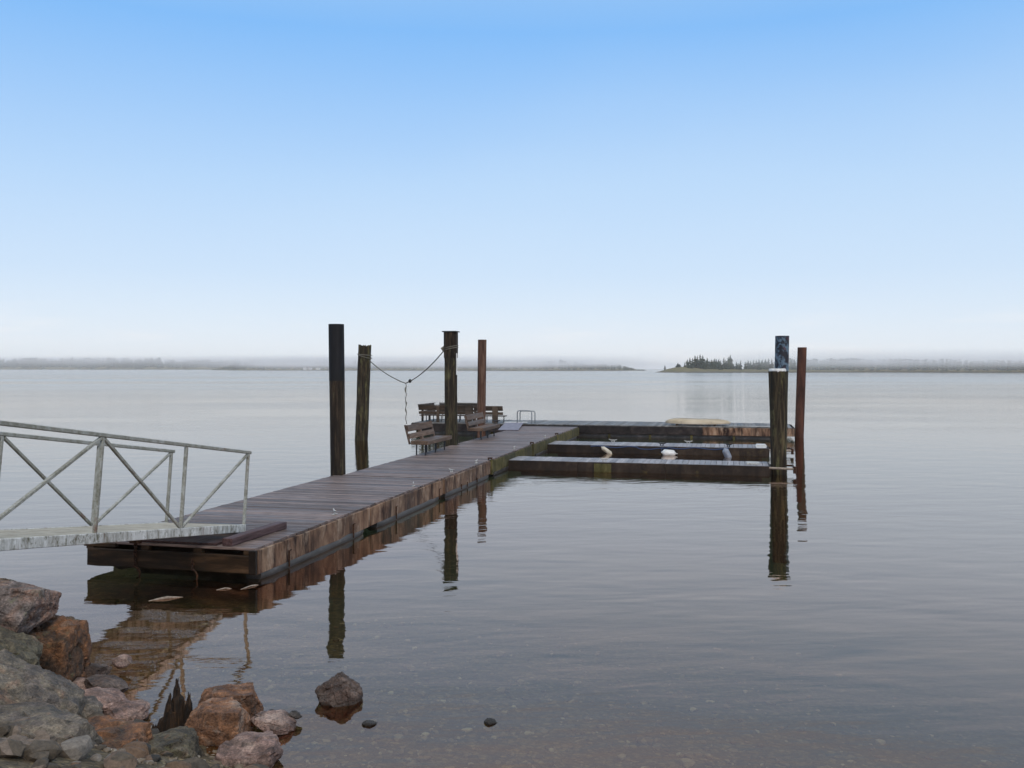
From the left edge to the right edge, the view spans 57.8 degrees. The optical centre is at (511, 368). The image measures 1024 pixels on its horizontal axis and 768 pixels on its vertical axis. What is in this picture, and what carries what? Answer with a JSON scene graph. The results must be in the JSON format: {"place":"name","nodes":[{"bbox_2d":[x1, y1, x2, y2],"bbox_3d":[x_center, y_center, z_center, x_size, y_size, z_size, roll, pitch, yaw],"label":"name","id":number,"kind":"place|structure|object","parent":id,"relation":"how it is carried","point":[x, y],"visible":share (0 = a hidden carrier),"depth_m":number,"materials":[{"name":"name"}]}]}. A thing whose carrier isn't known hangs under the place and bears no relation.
{"place":"outdoors","nodes":[
{"label":"outdoors","id":0,"kind":"place"},
{"bbox_2d":[0,365,222,368],"bbox_3d":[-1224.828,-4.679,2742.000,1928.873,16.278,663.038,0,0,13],"label":"hills","id":1,"kind":"structure","parent":0,"point":[71,367],"depth_m":2558.63,"materials":[{"name":"grey"}]},
{"bbox_2d":[0,357,328,368],"bbox_3d":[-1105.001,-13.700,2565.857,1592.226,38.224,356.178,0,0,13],"label":"woods","id":2,"kind":"object","parent":1,"relation":"on","point":[86,363],"visible":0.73,"depth_m":2548.91,"materials":[{"name":"plant"}]},
{"bbox_2d":[215,366,645,370],"bbox_3d":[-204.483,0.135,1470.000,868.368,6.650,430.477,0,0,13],"label":"hills","id":3,"kind":"structure","parent":0,"point":[524,369],"depth_m":1293.33,"materials":[{"name":"grey"}]},
{"bbox_2d":[212,360,643,370],"bbox_3d":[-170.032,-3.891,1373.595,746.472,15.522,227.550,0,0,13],"label":"woods","id":4,"kind":"object","parent":3,"relation":"on","point":[466,365],"visible":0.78,"depth_m":1341.13,"materials":[{"name":"green plant"}]},
{"bbox_2d":[0,369,1023,670],"bbox_3d":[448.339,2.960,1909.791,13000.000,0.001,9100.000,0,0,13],"label":"water","id":5,"kind":"structure","parent":0,"point":[894,503],"depth_m":19.88,"materials":[{"name":"grey liquid"}]},
{"bbox_2d":[149,596,179,600],"bbox_3d":[-4.450,2.948,11.923,0.420,0.041,0.046,0,0,-28],"label":"floating stick","id":6,"kind":"object","parent":5,"relation":"on","point":[165,597],"visible":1,"depth_m":11.91,"materials":[{"name":"beige wood"}]},
{"bbox_2d":[84,476,442,578],"bbox_3d":[-3.889,2.777,17.260,2.788,0.565,8.502,0,0,13],"label":"floating dock","id":7,"kind":"object","parent":5,"relation":"on","point":[315,527],"visible":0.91,"depth_m":15.44,"materials":[{"name":"brown wood"}]},
{"bbox_2d":[0,420,251,550],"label":"gangway","id":8,"kind":"object","parent":7,"relation":"on","point":[93,532],"visible":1,"depth_m":11.30,"materials":[{"name":"metal"}]},
{"bbox_2d":[129,540,141,576],"bbox_3d":[-5.359,2.719,13.224,0.179,0.558,0.065,0,0,13],"label":"hanging chain","id":9,"kind":"object","parent":7,"relation":"hanging from","point":[136,542],"visible":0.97,"depth_m":13.21,"materials":[{"name":"metal"}]},
{"bbox_2d":[142,536,224,544],"bbox_3d":[-4.801,2.480,13.469,1.437,0.033,0.518,0,0,13],"label":"landing plate","id":10,"kind":"object","parent":7,"relation":"on","point":[207,540],"visible":0.58,"depth_m":13.29,"materials":[{"name":"black metal"}]},
{"bbox_2d":[191,559,197,579],"bbox_3d":[-4.447,2.832,13.005,0.123,0.323,0.060,0,0,13],"label":"hanging chain","id":11,"kind":"object","parent":7,"relation":"hanging from","point":[196,573],"visible":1,"depth_m":12.99,"materials":[{"name":"metal"}]},
{"bbox_2d":[222,521,286,545],"bbox_3d":[-3.798,2.446,13.775,0.163,0.111,1.521,0,0,16],"label":"timber rail","id":12,"kind":"object","parent":7,"relation":"on","point":[249,535],"visible":1,"depth_m":13.61,"materials":[{"name":"brown wood"}]},
{"bbox_2d":[328,324,345,475],"bbox_3d":[-4.219,2.195,22.489,0.460,6.530,0.376,0,0,13],"label":"wooden pile","id":13,"kind":"object","parent":5,"relation":"in","point":[337,396],"visible":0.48,"depth_m":22.34,"materials":[{"name":"brown wood"}]},
{"bbox_2d":[355,345,370,440],"bbox_3d":[-6.170,2.233,38.167,0.780,6.453,0.562,0,0,13],"label":"wooden pile","id":14,"kind":"object","parent":5,"relation":"in","point":[362,403],"visible":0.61,"depth_m":37.95,"materials":[{"name":"brown wood"}]},
{"bbox_2d":[357,345,457,423],"bbox_3d":[-4.335,0.562,34.214,1.212,2.654,9.156,0,0,-28],"label":"rope line","id":15,"kind":"object","parent":14,"relation":"attached to","point":[410,380],"visible":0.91,"depth_m":32.50,"materials":[{"name":"grey fabric"}]},
{"bbox_2d":[362,720,376,730],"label":"stone","id":16,"kind":"object","parent":5,"relation":"in","point":[368,725],"visible":1,"depth_m":7.69,"materials":[{"name":"grey stone"}]},
{"bbox_2d":[442,331,459,446],"bbox_3d":[-2.000,2.119,30.545,0.495,6.682,0.470,0,0,13],"label":"wooden pile","id":17,"kind":"object","parent":5,"relation":"in","point":[450,363],"visible":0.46,"depth_m":30.36,"materials":[{"name":"brown wood"}]},
{"bbox_2d":[343,426,578,496],"bbox_3d":[-0.558,2.740,30.739,2.590,0.634,19.055,0,0,13],"label":"floating dock","id":18,"kind":"object","parent":5,"relation":"on","point":[462,457],"visible":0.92,"depth_m":26.08,"materials":[{"name":"brown wood"}]},
{"bbox_2d":[404,420,451,454],"bbox_3d":[-2.481,2.058,27.642,0.730,0.885,2.400,0,0,13],"label":"wooden bench","id":19,"kind":"object","parent":18,"relation":"on","point":[433,439],"visible":1,"depth_m":27.46,"materials":[{"name":"brown wood"}]},
{"bbox_2d":[464,412,499,439],"bbox_3d":[-1.072,2.058,33.423,0.731,0.885,2.400,0,0,13],"label":"wooden bench","id":20,"kind":"object","parent":18,"relation":"on","point":[481,428],"visible":1,"depth_m":33.18,"materials":[{"name":"brown wood"}]},
{"bbox_2d":[498,422,526,429],"bbox_3d":[0.053,2.433,39.247,1.016,0.096,4.223,0,0,3],"label":"bridging plate","id":21,"kind":"object","parent":18,"relation":"on","point":[511,426],"visible":1,"depth_m":38.90,"materials":[{"name":"grey metal"}]},
{"bbox_2d":[477,340,486,436],"bbox_3d":[-1.320,2.265,39.892,0.454,6.990,0.370,0,0,13],"label":"steel pile","id":22,"kind":"object","parent":5,"relation":"in","point":[481,392],"visible":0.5,"depth_m":39.73,"materials":[{"name":"metal"}]},
{"bbox_2d":[484,718,496,726],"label":"stone","id":23,"kind":"object","parent":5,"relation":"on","point":[489,722],"visible":1,"depth_m":7.73,"materials":[{"name":"grey stone"}]},
{"bbox_2d":[411,419,795,438],"bbox_3d":[3.924,2.745,41.788,16.770,0.651,3.193,0,0,13],"label":"cross dock","id":24,"kind":"object","parent":5,"relation":"on","point":[668,430],"visible":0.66,"depth_m":39.95,"materials":[{"name":"brown wood"}]},
{"bbox_2d":[421,403,442,420],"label":"slatted bench","id":25,"kind":"object","parent":24,"relation":"on","point":[429,417],"visible":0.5,"depth_m":43.80,"materials":[{"name":"brown wood"}]},
{"bbox_2d":[418,404,473,422],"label":"slatted bench","id":26,"kind":"object","parent":24,"relation":"on","point":[468,409],"visible":0.73,"depth_m":42.38,"materials":[{"name":"brown wood"}]},
{"bbox_2d":[439,403,476,419],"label":"slatted bench","id":27,"kind":"object","parent":24,"relation":"on","point":[443,404],"visible":0.28,"depth_m":44.70,"materials":[{"name":"brown wood"}]},
{"bbox_2d":[474,406,506,422],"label":"slatted bench","id":28,"kind":"object","parent":24,"relation":"on","point":[495,414],"visible":0.69,"depth_m":41.79,"materials":[{"name":"brown wood"}]},
{"bbox_2d":[517,410,535,423],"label":"swim ladder","id":29,"kind":"object","parent":24,"relation":"attached to","point":[531,416],"visible":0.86,"depth_m":41.17,"materials":[{"name":"silver metal"}]},
{"bbox_2d":[665,418,730,425],"bbox_3d":[8.021,2.307,40.083,2.765,0.306,0.900,0,0,13],"label":"canoe","id":30,"kind":"object","parent":24,"relation":"on","point":[690,421],"visible":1,"depth_m":39.77,"materials":[{"name":"beige plastic"}]},
{"bbox_2d":[508,456,795,475],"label":"finger pier","id":31,"kind":"structure","parent":5,"relation":"on","point":[750,468],"depth_m":26.48,"materials":[{"name":"brown wood"}]},
{"bbox_2d":[547,441,793,455],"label":"finger pier","id":32,"kind":"structure","parent":5,"relation":"on","point":[734,449],"depth_m":32.29,"materials":[{"name":"brown wood"}]},
{"bbox_2d":[601,446,611,453],"bbox_3d":[3.265,2.862,32.227,0.475,0.302,0.286,0,0,35],"label":"fender","id":33,"kind":"object","parent":32,"relation":"hanging from","point":[606,450],"visible":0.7,"depth_m":32.14,"materials":[{"name":"white plastic"}]},
{"bbox_2d":[591,445,728,449],"bbox_3d":[5.059,2.760,32.014,4.726,0.132,0.062,0,0,13],"label":"blue rope","id":34,"kind":"object","parent":32,"relation":"attached to","point":[659,448],"visible":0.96,"depth_m":31.99,"materials":[{"name":"blue fabric"}]},
{"bbox_2d":[661,449,677,454],"bbox_3d":[5.292,2.860,31.649,0.630,0.296,0.395,0,0,39],"label":"fender","id":35,"kind":"object","parent":34,"relation":"hanging from","point":[667,452],"visible":0.96,"depth_m":31.51,"materials":[{"name":"white plastic"}]},
{"bbox_2d":[722,448,731,457],"bbox_3d":[7.216,2.864,31.136,0.305,0.445,0.721,0,0,13],"label":"fender","id":36,"kind":"object","parent":32,"relation":"hanging from","point":[726,452],"visible":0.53,"depth_m":30.81,"materials":[{"name":"white plastic"}]},
{"bbox_2d":[768,368,785,474],"bbox_3d":[7.433,2.731,25.963,0.503,5.458,0.479,0,0,13],"label":"wooden pile","id":37,"kind":"object","parent":5,"relation":"in","point":[777,391],"visible":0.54,"depth_m":25.78,"materials":[{"name":"brown wood"}]},
{"bbox_2d":[775,336,788,454],"bbox_3d":[9.197,2.175,31.784,0.575,6.570,0.464,0,0,13],"label":"wooden pile","id":38,"kind":"object","parent":5,"relation":"in","point":[781,352],"visible":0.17,"depth_m":31.60,"materials":[{"name":"wood"}]},
{"bbox_2d":[795,347,806,437],"bbox_3d":[12.357,2.430,39.872,0.593,6.660,0.380,0,0,13],"label":"steel pile","id":39,"kind":"object","parent":5,"relation":"in","point":[800,389],"visible":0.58,"depth_m":39.70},
{"bbox_2d":[0,599,1023,767],"bbox_3d":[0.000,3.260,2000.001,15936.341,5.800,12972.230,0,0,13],"label":"ground","id":40,"kind":"structure","parent":0,"point":[977,699],"depth_m":9.71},
{"bbox_2d":[0,648,85,711],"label":"shore rock","id":41,"kind":"object","parent":40,"relation":"on","point":[21,679],"visible":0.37,"depth_m":7.06,"materials":[{"name":"grey stone"}]},
{"bbox_2d":[0,699,103,747],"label":"shore rock","id":42,"kind":"object","parent":40,"relation":"on","point":[57,724],"visible":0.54,"depth_m":6.40,"materials":[{"name":"grey stone"}]},
{"bbox_2d":[26,613,91,680],"bbox_3d":[-4.314,2.780,8.576,0.735,1.026,0.803,0,0,0],"label":"shore rock","id":43,"kind":"object","parent":40,"relation":"on","point":[64,639],"visible":0.39,"depth_m":8.43,"materials":[{"name":"brown stone"}]},
{"bbox_2d":[0,579,60,634],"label":"shore rock","id":44,"kind":"object","parent":43,"relation":"on","point":[25,608],"visible":0.86,"depth_m":8.15,"materials":[{"name":"grey stone"}]},
{"bbox_2d":[84,662,111,677],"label":"shore rock","id":45,"kind":"object","parent":43,"relation":"on","point":[97,668],"visible":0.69,"depth_m":8.68,"materials":[{"name":"grey stone"}]},
{"bbox_2d":[82,697,103,715],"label":"shore rock","id":46,"kind":"object","parent":40,"relation":"on","point":[91,705],"visible":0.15,"depth_m":7.33,"materials":[{"name":"grey stone"}]},
{"bbox_2d":[87,717,153,749],"bbox_3d":[-2.983,2.817,6.699,0.772,0.448,0.712,0,0,0],"label":"shore rock","id":47,"kind":"object","parent":40,"relation":"on","point":[121,734],"visible":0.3,"depth_m":6.72,"materials":[{"name":"brown stone"}]},
{"bbox_2d":[112,654,131,668],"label":"shore rock","id":48,"kind":"object","parent":40,"relation":"on","point":[122,661],"visible":1,"depth_m":8.99,"materials":[{"name":"grey stone"}]},
{"bbox_2d":[103,699,150,719],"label":"shore rock","id":49,"kind":"object","parent":40,"relation":"on","point":[128,710],"visible":0.79,"depth_m":7.79,"materials":[{"name":"grey stone"}]},
{"bbox_2d":[0,712,268,767],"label":"rubble","id":50,"kind":"object","parent":40,"relation":"on","point":[41,749],"visible":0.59,"depth_m":5.82,"materials":[{"name":"grey stone"}]},
{"bbox_2d":[0,625,44,664],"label":"shore rock","id":51,"kind":"object","parent":50,"relation":"on","point":[17,642],"visible":0.45,"depth_m":7.75,"materials":[{"name":"grey stone"}]},
{"bbox_2d":[151,678,192,730],"bbox_3d":[-2.750,2.782,7.482,0.395,0.556,0.252,0,0,13],"label":"tree stump","id":52,"kind":"object","parent":40,"relation":"on","point":[177,710],"visible":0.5,"depth_m":7.45,"materials":[{"name":"brown wood"}]},
{"bbox_2d":[150,727,205,758],"bbox_3d":[-2.579,2.893,6.891,0.544,0.342,0.514,0,0,0],"label":"shore rock","id":53,"kind":"object","parent":40,"relation":"on","point":[181,743],"visible":0.52,"depth_m":6.83,"materials":[{"name":"grey stone"}]},
{"bbox_2d":[185,697,250,747],"bbox_3d":[-2.360,2.885,7.451,0.475,0.399,0.377,0,0,0],"label":"shore rock","id":54,"kind":"object","parent":40,"relation":"on","point":[215,722],"visible":0.69,"depth_m":7.28,"materials":[{"name":"brown stone"}]},
{"bbox_2d":[198,682,262,728],"bbox_3d":[-2.427,2.917,7.950,0.568,0.408,0.405,0,0,0],"label":"shore rock","id":55,"kind":"object","parent":40,"relation":"on","point":[244,695],"visible":0.39,"depth_m":7.86,"materials":[{"name":"brown stone"}]},
{"bbox_2d":[216,730,282,767],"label":"shore rock","id":56,"kind":"object","parent":40,"relation":"on","point":[246,748],"visible":0.94,"depth_m":6.91,"materials":[{"name":"grey stone"}]},
{"bbox_2d":[250,709,296,735],"bbox_3d":[-1.970,2.928,7.634,0.382,0.186,0.356,0,0,0],"label":"shore rock","id":57,"kind":"object","parent":40,"relation":"on","point":[279,722],"visible":0.97,"depth_m":7.54,"materials":[{"name":"grey stone"}]},
{"bbox_2d":[288,710,301,718],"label":"stone","id":58,"kind":"object","parent":40,"relation":"on","point":[294,714],"visible":1,"depth_m":7.72,"materials":[{"name":"grey stone"}]},
{"bbox_2d":[316,671,362,718],"bbox_3d":[-1.539,2.946,8.295,0.412,0.447,0.406,0,0,0],"label":"boulder","id":59,"kind":"object","parent":40,"relation":"on","point":[340,694],"visible":0.94,"depth_m":8.17,"materials":[{"name":"stone"}]},
{"bbox_2d":[91,618,1017,767],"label":"pebbles","id":60,"kind":"object","parent":40,"relation":"on","point":[688,761],"visible":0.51,"depth_m":8.62,"materials":[{"name":"grey gravel"}]},
{"bbox_2d":[74,677,87,688],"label":"shore rock","id":61,"kind":"object","parent":60,"relation":"on","point":[79,681],"visible":0.4,"depth_m":8.34,"materials":[{"name":"stone"}]},
{"bbox_2d":[85,686,128,709],"bbox_3d":[-3.526,2.843,7.953,0.463,0.178,0.482,0,0,0],"label":"shore rock","id":62,"kind":"object","parent":60,"relation":"on","point":[106,697],"visible":0.39,"depth_m":7.93,"materials":[{"name":"grey stone"}]},
{"bbox_2d":[84,674,129,692],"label":"shore rock","id":63,"kind":"object","parent":60,"relation":"on","point":[104,680],"visible":0.64,"depth_m":8.28,"materials":[{"name":"grey stone"}]},
{"bbox_2d":[0,0,1023,368],"label":"sky","id":64,"kind":"structure","parent":0,"point":[636,184],"materials":[{"name":"blue"}]},
{"bbox_2d":[659,367,850,371],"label":"island","id":65,"kind":"structure","parent":0,"point":[679,369],"depth_m":673.02,"materials":[{"name":"green plant"}]},
{"bbox_2d":[695,355,702,368],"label":"fir tree","id":66,"kind":"object","parent":65,"relation":"on","point":[699,362],"visible":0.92,"depth_m":694.18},
{"bbox_2d":[724,357,731,368],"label":"fir tree","id":67,"kind":"object","parent":65,"relation":"on","point":[728,365],"visible":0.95,"depth_m":691.73,"materials":[{"name":"green plant"}]},
{"bbox_2d":[756,361,761,369],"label":"fir tree","id":68,"kind":"object","parent":65,"relation":"on","point":[758,366],"visible":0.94,"depth_m":684.62,"materials":[{"name":"plant"}]},
{"bbox_2d":[760,360,765,369],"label":"fir tree","id":69,"kind":"object","parent":65,"relation":"on","point":[762,366],"visible":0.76,"depth_m":694.35,"materials":[{"name":"green plant"}]},
{"bbox_2d":[790,360,796,369],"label":"fir tree","id":70,"kind":"object","parent":65,"relation":"on","point":[794,366],"visible":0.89,"depth_m":691.45,"materials":[{"name":"green plant"}]},
{"bbox_2d":[811,367,1023,371],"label":"hills","id":71,"kind":"structure","parent":0,"point":[919,370],"depth_m":718.27,"materials":[{"name":"green plant"}]},
{"bbox_2d":[773,358,1023,370],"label":"woods","id":72,"kind":"object","parent":71,"relation":"on","point":[851,364],"visible":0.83,"depth_m":736.88,"materials":[{"name":"plant"}]}
]}

